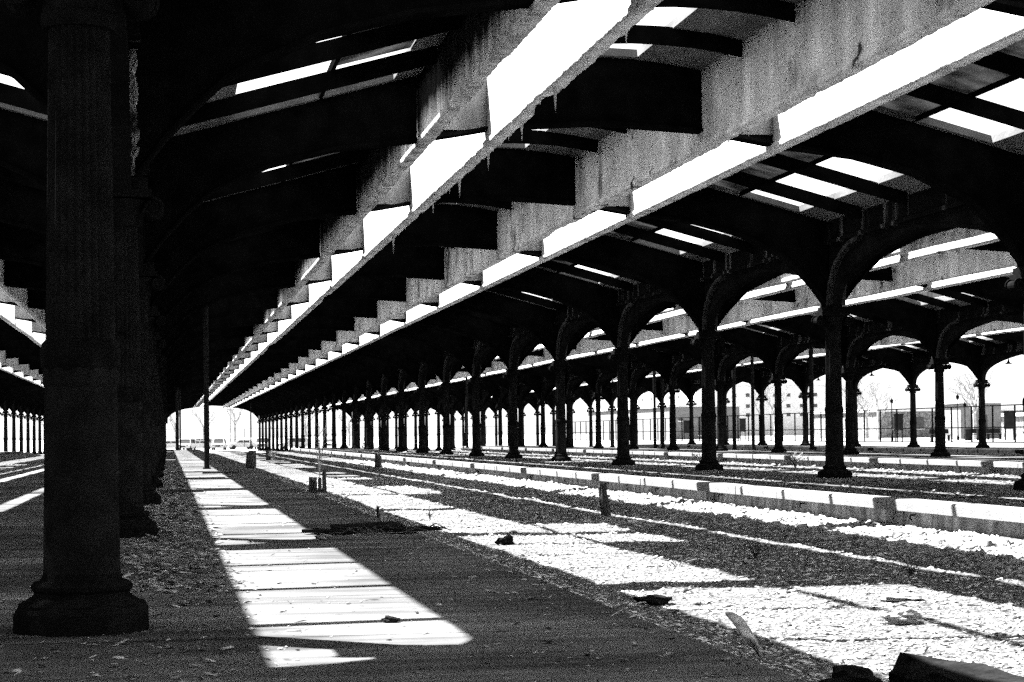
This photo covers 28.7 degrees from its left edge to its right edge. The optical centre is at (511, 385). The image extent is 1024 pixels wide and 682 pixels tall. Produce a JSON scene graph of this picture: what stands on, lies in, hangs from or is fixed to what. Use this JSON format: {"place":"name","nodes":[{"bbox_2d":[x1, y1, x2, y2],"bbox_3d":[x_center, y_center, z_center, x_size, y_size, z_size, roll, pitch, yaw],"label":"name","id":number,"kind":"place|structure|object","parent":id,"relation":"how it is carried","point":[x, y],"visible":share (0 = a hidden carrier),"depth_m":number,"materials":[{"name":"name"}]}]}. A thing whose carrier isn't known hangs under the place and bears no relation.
{"place":"outdoors","nodes":[
{"label":"outdoors","id":0,"kind":"place"},
{"bbox_2d":[0,434,1023,454],"bbox_3d":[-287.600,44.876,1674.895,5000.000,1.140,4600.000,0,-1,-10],"label":"ground","id":1,"kind":"structure","parent":0,"point":[529,439],"depth_m":298.51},
{"bbox_2d":[1,410,9,451],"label":"iron column","id":2,"kind":"structure","parent":1,"relation":"on","point":[5,415],"depth_m":186.00,"materials":[{"name":"metal"}]},
{"bbox_2d":[9,412,17,450],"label":"iron column","id":3,"kind":"structure","parent":1,"relation":"on","point":[15,415],"depth_m":195.90,"materials":[{"name":"metal"}]},
{"bbox_2d":[0,452,43,478],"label":"track bed","id":4,"kind":"object","parent":1,"relation":"on","point":[17,459],"visible":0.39,"depth_m":118.20,"materials":[{"name":"gravel"}]},
{"bbox_2d":[24,415,31,452],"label":"iron column","id":5,"kind":"structure","parent":1,"relation":"on","point":[28,418],"depth_m":215.68,"materials":[{"name":"metal"}]},
{"bbox_2d":[181,438,196,448],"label":"parked car","id":6,"kind":"object","parent":1,"relation":"on","point":[189,444],"visible":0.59,"depth_m":325.61,"materials":[{"name":"paint"}]},
{"bbox_2d":[211,438,226,449],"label":"parked car","id":7,"kind":"object","parent":1,"relation":"on","point":[219,443],"visible":0.94,"depth_m":325.21,"materials":[{"name":"paint"}]},
{"bbox_2d":[227,440,256,448],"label":"parked car","id":8,"kind":"object","parent":1,"relation":"on","point":[237,443],"visible":0.75,"depth_m":338.11,"materials":[{"name":"paint"}]},
{"bbox_2d":[0,426,551,448],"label":"end fence","id":9,"kind":"object","parent":1,"relation":"on","point":[244,447],"visible":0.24,"depth_m":319.71,"materials":[{"name":"metal"}]},
{"bbox_2d":[278,415,283,450],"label":"iron column","id":10,"kind":"structure","parent":1,"relation":"on","point":[281,433],"depth_m":250.22,"materials":[{"name":"metal"}]},
{"bbox_2d":[260,228,1023,419],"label":"canopy roof","id":11,"kind":"structure","parent":10,"relation":"on","point":[952,265],"depth_m":74.58,"materials":[{"name":"concrete"}]},
{"bbox_2d":[352,301,1023,419],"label":"arcade girder","id":12,"kind":"object","parent":11,"relation":"attached to","point":[951,325],"visible":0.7,"depth_m":89.06,"materials":[{"name":"metal"}]},
{"bbox_2d":[329,404,338,447],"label":"iron column","id":13,"kind":"structure","parent":1,"relation":"on","point":[333,409],"depth_m":171.09,"materials":[{"name":"metal"}]},
{"bbox_2d":[0,449,804,681],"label":"platform","id":14,"kind":"structure","parent":1,"relation":"on","point":[445,647],"depth_m":11.13,"materials":[{"name":"concrete"}]},
{"bbox_2d":[0,0,159,636],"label":"iron column","id":15,"kind":"structure","parent":14,"relation":"on","point":[82,587],"depth_m":10.38,"materials":[{"name":"metal"}]},
{"bbox_2d":[113,49,163,537],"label":"iron column","id":16,"kind":"structure","parent":14,"relation":"on","point":[129,206],"depth_m":20.28,"materials":[{"name":"metal"}]},
{"bbox_2d":[110,0,153,311],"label":"arcade girder","id":17,"kind":"object","parent":16,"relation":"on","point":[124,37],"visible":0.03,"depth_m":19.66,"materials":[{"name":"metal"}]},
{"bbox_2d":[30,465,250,594],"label":"leaf litter","id":18,"kind":"object","parent":14,"relation":"on","point":[179,569],"visible":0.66,"depth_m":17.40,"materials":[{"name":"grey plant"}]},
{"bbox_2d":[139,259,164,504],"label":"iron column","id":19,"kind":"structure","parent":14,"relation":"on","point":[148,276],"depth_m":30.20,"materials":[{"name":"metal"}]},
{"bbox_2d":[148,303,165,487],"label":"iron column","id":20,"kind":"structure","parent":14,"relation":"on","point":[154,315],"depth_m":40.11,"materials":[{"name":"metal"}]},
{"bbox_2d":[153,331,165,477],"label":"iron column","id":21,"kind":"structure","parent":14,"relation":"on","point":[160,344],"depth_m":50.01,"materials":[{"name":"metal"}]},
{"bbox_2d":[156,349,166,470],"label":"iron column","id":22,"kind":"structure","parent":14,"relation":"on","point":[161,357],"depth_m":59.91,"materials":[{"name":"metal"}]},
{"bbox_2d":[158,362,166,465],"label":"iron column","id":23,"kind":"structure","parent":14,"relation":"on","point":[163,370],"depth_m":69.81,"materials":[{"name":"metal"}]},
{"bbox_2d":[175,387,178,449],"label":"steel post","id":24,"kind":"object","parent":14,"relation":"on","point":[177,413],"visible":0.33,"depth_m":157.70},
{"bbox_2d":[203,306,210,468],"bbox_3d":[-9.666,-0.325,63.306,0.255,6.000,0.255,0,-1,-10],"label":"steel post","id":25,"kind":"object","parent":14,"relation":"on","point":[206,378],"visible":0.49,"depth_m":63.23,"materials":[{"name":"metal"}]},
{"bbox_2d":[302,521,440,533],"bbox_3d":[-1.476,1.465,20.692,1.420,0.088,1.033,0,-1,-10],"label":"fallen board","id":26,"kind":"object","parent":14,"relation":"on","point":[339,528],"visible":0.88,"depth_m":20.61,"materials":[{"name":"wood"}]},
{"bbox_2d":[329,523,450,533],"bbox_3d":[-1.245,1.451,20.441,1.278,0.082,0.579,0,-1,-10],"label":"twig heap","id":27,"kind":"object","parent":14,"relation":"on","point":[368,530],"visible":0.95,"depth_m":20.30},
{"bbox_2d":[0,470,801,681],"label":"platform litter","id":28,"kind":"object","parent":14,"relation":"on","point":[250,628],"visible":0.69,"depth_m":11.00,"materials":[{"name":"grey plant"}]},
{"bbox_2d":[434,409,442,449],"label":"iron column","id":29,"kind":"structure","parent":1,"relation":"on","point":[438,413],"depth_m":213.10,"materials":[{"name":"metal"}]},
{"bbox_2d":[450,409,455,449],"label":"iron column","id":30,"kind":"structure","parent":1,"relation":"on","point":[453,411],"depth_m":203.21,"materials":[{"name":"metal"}]},
{"bbox_2d":[480,406,486,445],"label":"iron column","id":31,"kind":"structure","parent":1,"relation":"on","point":[482,409],"depth_m":183.43,"materials":[{"name":"metal"}]},
{"bbox_2d":[495,404,504,445],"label":"iron column","id":32,"kind":"structure","parent":1,"relation":"on","point":[500,433],"depth_m":173.55,"materials":[{"name":"metal"}]},
{"bbox_2d":[586,408,594,446],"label":"iron column","id":33,"kind":"structure","parent":1,"relation":"on","point":[590,411],"depth_m":205.66,"materials":[{"name":"metal"}]},
{"bbox_2d":[607,406,616,446],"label":"iron column","id":34,"kind":"structure","parent":1,"relation":"on","point":[611,410],"depth_m":195.78,"materials":[{"name":"metal"}]},
{"bbox_2d":[209,452,1023,681],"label":"track bed","id":35,"kind":"object","parent":1,"relation":"on","point":[287,464],"visible":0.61,"depth_m":20.08,"materials":[{"name":"gravel"}]},
{"bbox_2d":[246,451,255,467],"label":"timber stump","id":36,"kind":"object","parent":35,"relation":"on","point":[250,459],"visible":0.97,"depth_m":67.34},
{"bbox_2d":[309,470,326,492],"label":"split timbers","id":37,"kind":"object","parent":35,"relation":"on","point":[322,486],"visible":0.99,"depth_m":38.86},
{"bbox_2d":[313,416,331,476],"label":"bare sapling","id":38,"kind":"object","parent":35,"relation":"on","point":[319,453],"visible":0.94,"depth_m":69.78,"materials":[{"name":"black plant"}]},
{"bbox_2d":[494,535,514,544],"bbox_3d":[-0.101,2.015,25.924,0.218,0.173,0.246,-2,-2,45],"label":"concrete rubble","id":39,"kind":"object","parent":35,"relation":"on","point":[506,540],"visible":0.9,"depth_m":25.86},
{"bbox_2d":[597,483,610,515],"bbox_3d":[1.621,2.015,34.925,0.248,0.652,0.172,0,-1,-10],"label":"timber stump","id":40,"kind":"object","parent":35,"relation":"on","point":[605,510],"visible":0.86,"depth_m":34.88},
{"bbox_2d":[268,474,1023,681],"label":"ballast stones","id":41,"kind":"object","parent":35,"relation":"on","point":[1006,606],"visible":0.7,"depth_m":19.89,"materials":[{"name":"gravel"}]},
{"bbox_2d":[633,595,672,604],"bbox_3d":[1.172,1.781,16.590,0.316,0.102,0.231,-1,-1,22],"label":"concrete rubble","id":42,"kind":"object","parent":35,"relation":"on","point":[655,600],"visible":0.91,"depth_m":16.54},
{"bbox_2d":[322,459,1023,571],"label":"kerb gravel","id":43,"kind":"structure","parent":35,"relation":"on","point":[974,540],"depth_m":30.77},
{"bbox_2d":[725,612,761,657],"bbox_3d":[1.126,1.186,9.561,0.118,0.163,0.576,-1,-1,-4],"label":"broken pipe","id":44,"kind":"object","parent":35,"relation":"on","point":[741,625],"visible":1,"depth_m":9.52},
{"bbox_2d":[819,665,882,681],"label":"concrete rubble","id":45,"kind":"object","parent":35,"relation":"on","point":[848,673],"visible":1,"depth_m":10.59,"materials":[{"name":"concrete"}]},
{"bbox_2d":[880,607,921,624],"bbox_3d":[2.839,1.683,14.548,0.314,0.160,0.163,0,-1,-10],"label":"concrete rubble","id":46,"kind":"object","parent":35,"relation":"on","point":[900,615],"visible":0.97,"depth_m":14.50,"materials":[{"name":"concrete"}]},
{"bbox_2d":[879,593,924,600],"bbox_3d":[3.229,1.762,16.650,0.390,0.083,0.201,0,-1,-10],"label":"concrete rubble","id":47,"kind":"object","parent":35,"relation":"on","point":[898,597],"visible":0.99,"depth_m":16.59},
{"bbox_2d":[291,447,1023,539],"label":"platform","id":48,"kind":"structure","parent":1,"relation":"on","point":[981,518],"depth_m":37.64,"materials":[{"name":"concrete"}]},
{"bbox_2d":[339,402,348,447],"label":"iron column","id":49,"kind":"structure","parent":48,"relation":"on","point":[343,430],"depth_m":161.20,"materials":[{"name":"metal"}]},
{"bbox_2d":[350,401,360,448],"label":"iron column","id":50,"kind":"structure","parent":48,"relation":"on","point":[355,427],"depth_m":151.31,"materials":[{"name":"metal"}]},
{"bbox_2d":[362,398,374,449],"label":"iron column","id":51,"kind":"structure","parent":48,"relation":"on","point":[368,446],"depth_m":141.42,"materials":[{"name":"metal"}]},
{"bbox_2d":[377,395,389,450],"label":"iron column","id":52,"kind":"structure","parent":48,"relation":"on","point":[384,447],"depth_m":131.52,"materials":[{"name":"metal"}]},
{"bbox_2d":[394,392,407,451],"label":"iron column","id":53,"kind":"structure","parent":48,"relation":"on","point":[401,440],"depth_m":121.64,"materials":[{"name":"metal"}]},
{"bbox_2d":[414,388,428,452],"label":"iron column","id":54,"kind":"structure","parent":48,"relation":"on","point":[422,448],"depth_m":111.74,"materials":[{"name":"metal"}]},
{"bbox_2d":[438,383,454,454],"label":"iron column","id":55,"kind":"structure","parent":48,"relation":"on","point":[446,426],"depth_m":101.85,"materials":[{"name":"metal"}]},
{"bbox_2d":[466,377,485,455],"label":"iron column","id":56,"kind":"structure","parent":48,"relation":"on","point":[476,437],"depth_m":91.96,"materials":[{"name":"metal"}]},
{"bbox_2d":[502,370,523,458],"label":"iron column","id":57,"kind":"structure","parent":48,"relation":"on","point":[512,378],"depth_m":82.07,"materials":[{"name":"metal"}]},
{"bbox_2d":[548,360,571,461],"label":"iron column","id":58,"kind":"structure","parent":48,"relation":"on","point":[560,454],"depth_m":72.17,"materials":[{"name":"metal"}]},
{"bbox_2d":[608,347,636,464],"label":"iron column","id":59,"kind":"structure","parent":48,"relation":"on","point":[623,457],"depth_m":62.28,"materials":[{"name":"metal"}]},
{"bbox_2d":[339,450,1023,506],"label":"platform litter","id":60,"kind":"object","parent":48,"relation":"on","point":[785,484],"visible":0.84,"depth_m":43.55,"materials":[{"name":"plant"}]},
{"bbox_2d":[690,331,724,470],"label":"iron column","id":61,"kind":"structure","parent":48,"relation":"on","point":[708,461],"depth_m":52.38,"materials":[{"name":"metal"}]},
{"bbox_2d":[811,306,853,477],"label":"iron column","id":62,"kind":"structure","parent":48,"relation":"on","point":[834,466],"depth_m":42.50,"materials":[{"name":"metal"}]},
{"bbox_2d":[1005,266,1023,489],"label":"iron column","id":63,"kind":"structure","parent":48,"relation":"on","point":[1015,282],"depth_m":32.67,"materials":[{"name":"metal"}]},
{"bbox_2d":[588,404,741,439],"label":"brick building","id":64,"kind":"structure","parent":1,"relation":"on","point":[646,412],"depth_m":277.74,"materials":[{"name":"white paint"}]},
{"bbox_2d":[628,383,824,435],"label":"brick building","id":65,"kind":"structure","parent":1,"relation":"on","point":[793,403],"depth_m":457.23,"materials":[{"name":"white paint"}]},
{"bbox_2d":[439,450,1020,477],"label":"track bed","id":66,"kind":"object","parent":1,"relation":"on","point":[981,475],"visible":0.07,"depth_m":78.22,"materials":[{"name":"gravel"}]},
{"bbox_2d":[459,445,1023,475],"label":"platform","id":67,"kind":"structure","parent":1,"relation":"on","point":[1011,465],"depth_m":79.37,"materials":[{"name":"concrete"}]},
{"bbox_2d":[517,402,525,445],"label":"iron column","id":68,"kind":"structure","parent":67,"relation":"on","point":[520,430],"depth_m":163.65,"materials":[{"name":"metal"}]},
{"bbox_2d":[537,399,548,446],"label":"iron column","id":69,"kind":"structure","parent":67,"relation":"on","point":[540,402],"depth_m":153.75,"materials":[{"name":"metal"}]},
{"bbox_2d":[565,397,574,447],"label":"iron column","id":70,"kind":"structure","parent":67,"relation":"on","point":[568,425],"depth_m":143.86,"materials":[{"name":"metal"}]},
{"bbox_2d":[591,394,604,447],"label":"iron column","id":71,"kind":"structure","parent":67,"relation":"on","point":[597,399],"depth_m":133.96,"materials":[{"name":"metal"}]},
{"bbox_2d":[628,390,638,448],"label":"iron column","id":72,"kind":"structure","parent":67,"relation":"on","point":[632,425],"depth_m":124.08,"materials":[{"name":"metal"}]},
{"bbox_2d":[653,371,656,447],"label":"steel post","id":73,"kind":"object","parent":67,"relation":"on","point":[654,409],"visible":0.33,"depth_m":129.36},
{"bbox_2d":[660,376,665,448],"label":"steel post","id":74,"kind":"object","parent":67,"relation":"on","point":[662,417],"visible":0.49,"depth_m":122.74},
{"bbox_2d":[664,386,679,449],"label":"iron column","id":75,"kind":"structure","parent":67,"relation":"on","point":[671,391],"depth_m":114.18,"materials":[{"name":"metal"}]},
{"bbox_2d":[715,381,728,450],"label":"iron column","id":76,"kind":"structure","parent":67,"relation":"on","point":[720,388],"depth_m":104.29,"materials":[{"name":"metal"}]},
{"bbox_2d":[768,375,787,452],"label":"iron column","id":77,"kind":"structure","parent":67,"relation":"on","point":[778,447],"depth_m":94.40,"materials":[{"name":"metal"}]},
{"bbox_2d":[841,368,859,453],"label":"iron column","id":78,"kind":"structure","parent":67,"relation":"on","point":[849,376],"depth_m":84.51,"materials":[{"name":"metal"}]},
{"bbox_2d":[927,359,951,456],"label":"iron column","id":79,"kind":"structure","parent":67,"relation":"on","point":[938,367],"depth_m":74.62,"materials":[{"name":"metal"}]},
{"bbox_2d":[757,383,789,437],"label":"bare tree","id":80,"kind":"object","parent":1,"relation":"on","point":[770,405],"visible":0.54,"depth_m":311.66,"materials":[{"name":"grey plant"}]},
{"bbox_2d":[555,404,1023,442],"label":"chain link fence","id":81,"kind":"object","parent":1,"relation":"on","point":[821,429],"visible":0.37,"depth_m":199.09,"materials":[{"name":"metal"}]},
{"bbox_2d":[629,444,1023,455],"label":"platform","id":82,"kind":"structure","parent":1,"relation":"on","point":[1017,451],"depth_m":112.76,"materials":[{"name":"concrete"}]},
{"bbox_2d":[686,400,696,443],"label":"iron column","id":83,"kind":"structure","parent":82,"relation":"on","point":[691,424],"depth_m":166.09,"materials":[{"name":"metal"}]},
{"bbox_2d":[723,397,729,444],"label":"iron column","id":84,"kind":"structure","parent":82,"relation":"on","point":[725,420],"depth_m":156.19,"materials":[{"name":"metal"}]},
{"bbox_2d":[756,395,767,444],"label":"iron column","id":85,"kind":"structure","parent":82,"relation":"on","point":[760,399],"depth_m":146.30,"materials":[{"name":"metal"}]},
{"bbox_2d":[798,392,809,445],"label":"iron column","id":86,"kind":"structure","parent":82,"relation":"on","point":[805,397],"depth_m":136.41,"materials":[{"name":"metal"}]},
{"bbox_2d":[853,389,861,445],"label":"iron column","id":87,"kind":"structure","parent":82,"relation":"on","point":[856,394],"depth_m":126.51,"materials":[{"name":"metal"}]},
{"bbox_2d":[905,385,920,446],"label":"iron column","id":88,"kind":"structure","parent":82,"relation":"on","point":[913,423],"depth_m":116.63,"materials":[{"name":"metal"}]},
{"bbox_2d":[973,380,989,447],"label":"iron column","id":89,"kind":"structure","parent":82,"relation":"on","point":[981,386],"depth_m":106.73,"materials":[{"name":"metal"}]},
{"bbox_2d":[842,374,874,413],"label":"bare tree","id":90,"kind":"object","parent":1,"relation":"on","point":[860,388],"visible":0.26,"depth_m":229.56,"materials":[{"name":"grey plant"}]},
{"bbox_2d":[842,378,891,437],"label":"bare tree","id":91,"kind":"object","parent":1,"relation":"on","point":[866,425],"visible":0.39,"depth_m":238.52,"materials":[{"name":"grey plant"}]},
{"bbox_2d":[865,377,900,439],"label":"bare tree","id":92,"kind":"object","parent":1,"relation":"on","point":[874,398],"visible":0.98,"depth_m":198.98,"materials":[{"name":"grey plant"}]},
{"bbox_2d":[893,414,903,440],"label":"notice board","id":93,"kind":"object","parent":1,"relation":"on","point":[900,420],"visible":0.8,"depth_m":183.55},
{"bbox_2d":[814,408,1023,437],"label":"brick building","id":94,"kind":"structure","parent":1,"relation":"on","point":[923,418],"depth_m":248.23,"materials":[{"name":"white paint"}]},
{"bbox_2d":[889,652,1023,681],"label":"fallen beam","id":95,"kind":"structure","parent":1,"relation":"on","point":[907,667],"depth_m":10.23,"materials":[{"name":"wood"}]},
{"bbox_2d":[949,366,987,399],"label":"bare tree","id":96,"kind":"object","parent":1,"relation":"on","point":[972,391],"visible":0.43,"depth_m":216.12,"materials":[{"name":"grey plant"}]},
{"bbox_2d":[934,400,1004,438],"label":"brick building","id":97,"kind":"structure","parent":1,"relation":"on","point":[988,414],"depth_m":201.01,"materials":[{"name":"white paint"}]},
{"bbox_2d":[947,366,999,438],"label":"bare tree","id":98,"kind":"object","parent":1,"relation":"on","point":[974,411],"visible":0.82,"depth_m":192.17,"materials":[{"name":"grey plant"}]},
{"bbox_2d":[1003,411,1013,439],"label":"notice board","id":99,"kind":"object","parent":1,"relation":"on","point":[1008,418],"visible":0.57,"depth_m":169.46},
{"bbox_2d":[1001,413,1023,437],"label":"brick building","id":100,"kind":"structure","parent":1,"relation":"on","point":[1019,421],"depth_m":220.34,"materials":[{"name":"white paint"}]},
{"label":"track bed","id":101,"kind":"structure","parent":1,"relation":"on","visible":0},
{"bbox_2d":[732,367,736,449],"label":"steel post","id":102,"kind":"object","parent":101,"relation":"on","point":[734,406],"visible":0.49,"depth_m":113.69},
{"bbox_2d":[750,356,755,449],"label":"steel post","id":103,"kind":"object","parent":101,"relation":"on","point":[752,407],"visible":0.83,"depth_m":115.97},
{"bbox_2d":[809,347,815,449],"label":"steel post","id":104,"kind":"object","parent":101,"relation":"on","point":[811,399],"visible":0.83,"depth_m":111.34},
{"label":"iron column","id":105,"kind":"object","parent":1,"relation":"on","visible":0},
{"bbox_2d":[0,0,47,415],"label":"canopy roof","id":106,"kind":"structure","parent":105,"relation":"on","point":[23,139],"depth_m":39.81,"materials":[{"name":"metal"}]},
{"bbox_2d":[0,7,1023,439],"label":"sky","id":107,"kind":"structure","parent":0,"point":[1009,387],"materials":[{"name":"white"}]},
{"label":"iron column","id":108,"kind":"object","parent":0,"visible":0},
{"bbox_2d":[134,0,1023,419],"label":"canopy roof","id":109,"kind":"structure","parent":108,"relation":"on","point":[456,178],"depth_m":32.53,"materials":[{"name":"concrete"}]},
{"bbox_2d":[259,181,1023,420],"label":"arcade girder","id":110,"kind":"object","parent":109,"relation":"attached to","point":[854,245],"visible":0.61,"depth_m":47.64,"materials":[{"name":"metal"}]},
{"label":"iron column","id":111,"kind":"object","parent":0,"visible":0},
{"bbox_2d":[453,342,1023,417],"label":"arcade girder","id":112,"kind":"object","parent":111,"relation":"on","point":[990,357],"visible":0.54,"depth_m":123.91,"materials":[{"name":"metal"}]},
{"bbox_2d":[360,291,1023,416],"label":"canopy roof","id":113,"kind":"structure","parent":112,"relation":"on","point":[895,352],"depth_m":116.69,"materials":[{"name":"metal"}]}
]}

